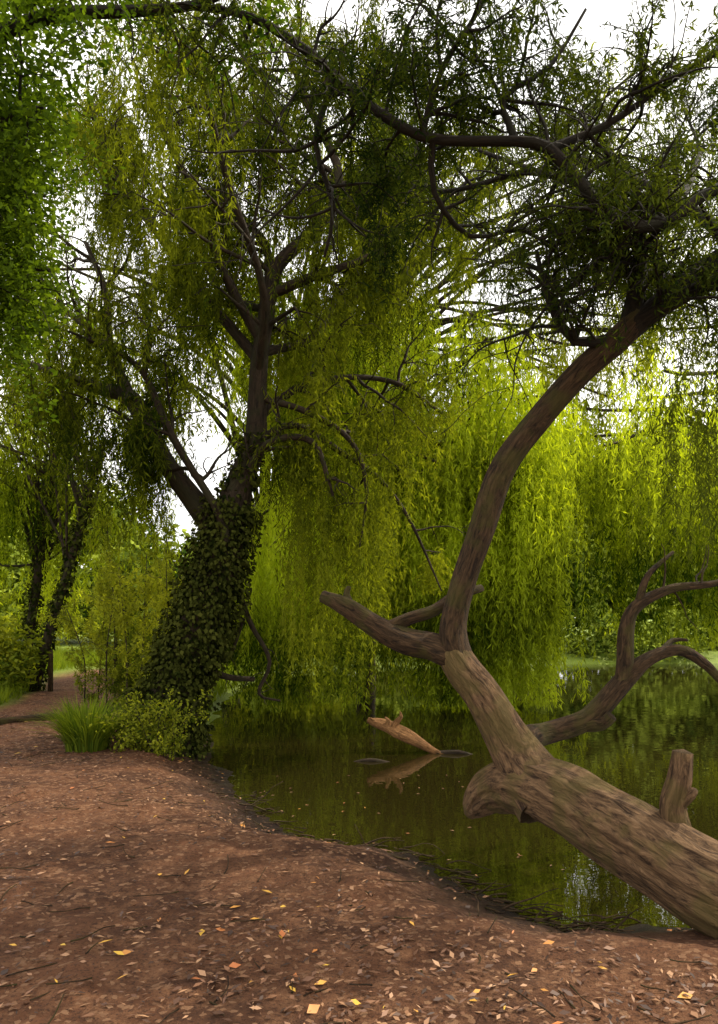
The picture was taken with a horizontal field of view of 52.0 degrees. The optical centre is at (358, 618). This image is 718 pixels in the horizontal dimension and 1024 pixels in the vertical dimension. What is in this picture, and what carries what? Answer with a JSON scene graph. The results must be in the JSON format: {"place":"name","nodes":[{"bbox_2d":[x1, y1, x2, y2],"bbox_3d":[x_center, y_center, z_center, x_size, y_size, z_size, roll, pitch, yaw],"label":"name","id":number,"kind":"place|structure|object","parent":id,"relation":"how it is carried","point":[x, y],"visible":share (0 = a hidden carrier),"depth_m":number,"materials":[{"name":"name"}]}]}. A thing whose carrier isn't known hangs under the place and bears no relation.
{"place":"outdoors","nodes":[
{"label":"outdoors","id":0,"kind":"place"},
{"bbox_2d":[0,620,717,1023],"bbox_3d":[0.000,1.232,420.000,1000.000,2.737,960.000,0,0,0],"label":"ground","id":1,"kind":"structure","parent":0,"point":[110,898],"depth_m":3.91,"materials":[{"name":"soil"}]},
{"bbox_2d":[0,713,62,724],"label":"path edging log","id":2,"kind":"object","parent":1,"relation":"on","point":[8,720],"visible":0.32,"depth_m":11.27,"materials":[{"name":"brown wood"}]},
{"bbox_2d":[48,650,52,691],"bbox_3d":[-6.699,1.251,16.000,0.113,1.140,0.115,0,0,-21],"label":"wooden post","id":3,"kind":"object","parent":1,"relation":"on","point":[50,673],"visible":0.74,"depth_m":15.95,"materials":[{"name":"brown wood"}]},
{"bbox_2d":[0,279,139,691],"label":"weeping willow tree","id":4,"kind":"object","parent":1,"relation":"on","point":[64,585],"visible":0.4,"depth_m":16.02,"materials":[{"name":"green plant"}]},
{"bbox_2d":[35,693,114,728],"bbox_3d":[-3.722,1.327,9.902,1.257,0.606,1.237,0,0,0],"label":"sedge plant","id":5,"kind":"object","parent":1,"relation":"on","point":[70,710],"visible":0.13,"depth_m":9.92,"materials":[{"name":"green plant"}]},
{"bbox_2d":[18,689,149,752],"bbox_3d":[-3.328,1.238,9.124,1.815,0.783,1.871,0,0,0],"label":"sedge plant","id":6,"kind":"object","parent":1,"relation":"on","point":[80,734],"visible":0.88,"depth_m":8.90,"materials":[{"name":"green plant"}]},
{"bbox_2d":[0,291,199,680],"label":"weeping willow tree","id":7,"kind":"object","parent":1,"relation":"on","point":[41,558],"visible":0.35,"depth_m":17.30,"materials":[{"name":"green plant"}]},
{"bbox_2d":[38,515,181,709],"bbox_3d":[-3.999,-0.057,12.834,2.787,3.766,2.948,0,0,0],"label":"willow sapling","id":8,"kind":"object","parent":1,"relation":"on","point":[119,619],"visible":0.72,"depth_m":12.61,"materials":[{"name":"green plant"}]},
{"bbox_2d":[0,644,257,714],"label":"grass","id":9,"kind":"structure","parent":1,"relation":"on","point":[59,662],"depth_m":21.28,"materials":[{"name":"green plant"}]},
{"bbox_2d":[0,575,276,697],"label":"bank shrubs","id":10,"kind":"object","parent":1,"relation":"on","point":[12,651],"visible":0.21,"depth_m":15.13,"materials":[{"name":"green plant"}]},
{"bbox_2d":[65,685,216,760],"bbox_3d":[-2.704,1.307,8.906,1.817,1.021,1.406,0,0,0],"label":"bramble shrub","id":11,"kind":"object","parent":1,"relation":"on","point":[143,733],"visible":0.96,"depth_m":8.89,"materials":[{"name":"green plant"}]},
{"bbox_2d":[0,0,311,448],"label":"sycamore tree","id":12,"kind":"object","parent":1,"relation":"on","point":[24,175],"visible":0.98,"depth_m":4.99,"materials":[{"name":"green plant"}]},
{"bbox_2d":[0,0,555,760],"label":"willow tree","id":13,"kind":"object","parent":1,"relation":"on","point":[190,654],"visible":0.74,"depth_m":9.81,"materials":[{"name":"green plant"}]},
{"bbox_2d":[0,393,717,663],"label":"distant woodland","id":14,"kind":"object","parent":1,"relation":"on","point":[605,649],"visible":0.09,"depth_m":37.84,"materials":[{"name":"green plant"}]},
{"bbox_2d":[0,708,717,1023],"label":"fallen leaves","id":15,"kind":"object","parent":1,"relation":"on","point":[313,1008],"depth_m":3.64,"materials":[{"name":"brown plant"}]},
{"bbox_2d":[14,38,717,663],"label":"weeping willow tree","id":16,"kind":"object","parent":1,"relation":"on","point":[544,366],"visible":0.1,"depth_m":18.67,"materials":[{"name":"green plant"}]},
{"bbox_2d":[192,240,608,714],"bbox_3d":[0.969,-2.575,17.543,8.704,10.772,8.550,0,0,0],"label":"weeping willow tree","id":17,"kind":"object","parent":1,"relation":"on","point":[518,574],"visible":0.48,"depth_m":14.78,"materials":[{"name":"green plant"}]},
{"bbox_2d":[138,0,717,939],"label":"willow tree","id":18,"kind":"object","parent":1,"relation":"on","point":[664,856],"visible":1,"depth_m":5.14,"materials":[{"name":"green plant"}]},
{"bbox_2d":[554,338,717,650],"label":"weeping willow tree","id":19,"kind":"object","parent":1,"relation":"on","point":[618,504],"visible":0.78,"depth_m":15.13,"materials":[{"name":"green plant"}]},
{"bbox_2d":[0,0,717,617],"label":"sky","id":20,"kind":"structure","parent":0,"point":[598,12],"materials":[{"name":"white"}]},
{"bbox_2d":[207,663,717,930],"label":"pond water","id":21,"kind":"structure","parent":0,"point":[307,755],"depth_m":9.21,"materials":[{"name":"green liquid"}]},
{"bbox_2d":[354,711,470,761],"bbox_3d":[0.734,1.656,10.186,1.787,0.678,0.912,0,0,0],"label":"driftwood log","id":22,"kind":"object","parent":21,"relation":"in","point":[396,729],"visible":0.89,"depth_m":10.41,"materials":[{"name":"brown wood"}]}
]}

